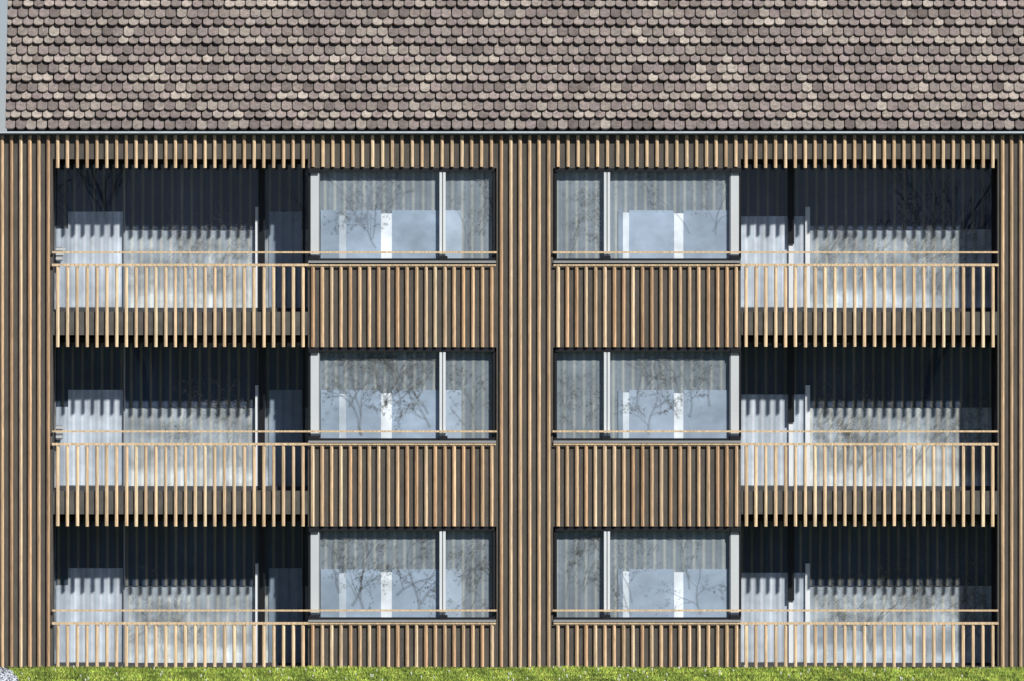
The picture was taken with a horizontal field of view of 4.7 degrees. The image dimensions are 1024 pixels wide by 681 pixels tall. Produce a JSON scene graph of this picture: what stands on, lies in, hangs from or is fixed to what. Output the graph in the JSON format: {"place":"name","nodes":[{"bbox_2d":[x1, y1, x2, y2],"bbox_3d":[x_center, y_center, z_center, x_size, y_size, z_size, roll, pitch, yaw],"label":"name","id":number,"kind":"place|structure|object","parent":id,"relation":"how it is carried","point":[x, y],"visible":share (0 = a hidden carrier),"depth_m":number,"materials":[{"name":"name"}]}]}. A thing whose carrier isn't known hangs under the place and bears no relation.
{"place":"outdoors","nodes":[
{"label":"outdoors","id":0,"kind":"place"},
{"bbox_2d":[0,0,7,130],"label":"sky","id":1,"kind":"structure","parent":0,"point":[3,3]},
{"bbox_2d":[0,667,18,680],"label":"gravel","id":2,"kind":"structure","parent":0,"point":[6,674],"depth_m":194.55,"materials":[{"name":"grey gravel"}]},
{"bbox_2d":[4,664,1023,680],"bbox_3d":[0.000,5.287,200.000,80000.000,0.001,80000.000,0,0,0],"label":"ground","id":3,"kind":"structure","parent":0,"point":[521,675],"depth_m":195.32,"materials":[{"name":"green plant"}]},
{"bbox_2d":[21,665,980,680],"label":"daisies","id":4,"kind":"object","parent":3,"relation":"on","point":[520,667],"visible":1,"depth_m":195.33,"materials":[{"name":"plant"}]},
{"bbox_2d":[0,0,1023,668],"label":"apartment building","id":5,"kind":"structure","parent":3,"relation":"on","point":[476,334],"depth_m":200.13,"materials":[{"name":"wood"}]},
{"bbox_2d":[55,160,307,311],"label":"balcony","id":6,"kind":"structure","parent":5,"relation":"in","point":[101,208],"depth_m":201.02,"materials":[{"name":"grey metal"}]},
{"bbox_2d":[55,337,307,489],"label":"balcony","id":7,"kind":"structure","parent":5,"relation":"in","point":[121,387],"depth_m":201.02,"materials":[{"name":"grey metal"}]},
{"bbox_2d":[55,516,307,664],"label":"balcony","id":8,"kind":"structure","parent":5,"relation":"in","point":[101,567],"depth_m":201.02,"materials":[{"name":"grey metal"}]},
{"bbox_2d":[308,168,495,262],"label":"window","id":9,"kind":"structure","parent":5,"relation":"in","point":[350,209],"depth_m":200.09,"materials":[{"name":"clear glass"}]},
{"bbox_2d":[308,348,495,442],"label":"window","id":10,"kind":"structure","parent":5,"relation":"in","point":[349,388],"depth_m":200.09,"materials":[{"name":"clear glass"}]},
{"bbox_2d":[308,527,495,621],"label":"window","id":11,"kind":"structure","parent":5,"relation":"in","point":[350,568],"depth_m":200.09,"materials":[{"name":"clear glass"}]},
{"bbox_2d":[553,168,740,262],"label":"window","id":12,"kind":"structure","parent":5,"relation":"in","point":[596,209],"depth_m":200.14,"materials":[{"name":"clear glass"}]},
{"bbox_2d":[553,348,740,442],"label":"window","id":13,"kind":"structure","parent":5,"relation":"in","point":[595,388],"depth_m":200.14,"materials":[{"name":"clear glass"}]},
{"bbox_2d":[553,527,740,621],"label":"window","id":14,"kind":"structure","parent":5,"relation":"in","point":[596,568],"depth_m":200.14,"materials":[{"name":"clear glass"}]},
{"bbox_2d":[740,160,994,311],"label":"balcony","id":15,"kind":"structure","parent":5,"relation":"in","point":[839,208],"depth_m":201.02,"materials":[{"name":"grey metal"}]},
{"bbox_2d":[740,337,994,489],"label":"balcony","id":16,"kind":"structure","parent":5,"relation":"in","point":[800,387],"depth_m":201.02,"materials":[{"name":"grey metal"}]},
{"bbox_2d":[741,516,994,664],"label":"balcony","id":17,"kind":"structure","parent":5,"relation":"in","point":[789,567],"depth_m":201.02,"materials":[{"name":"grey metal"}]}
]}

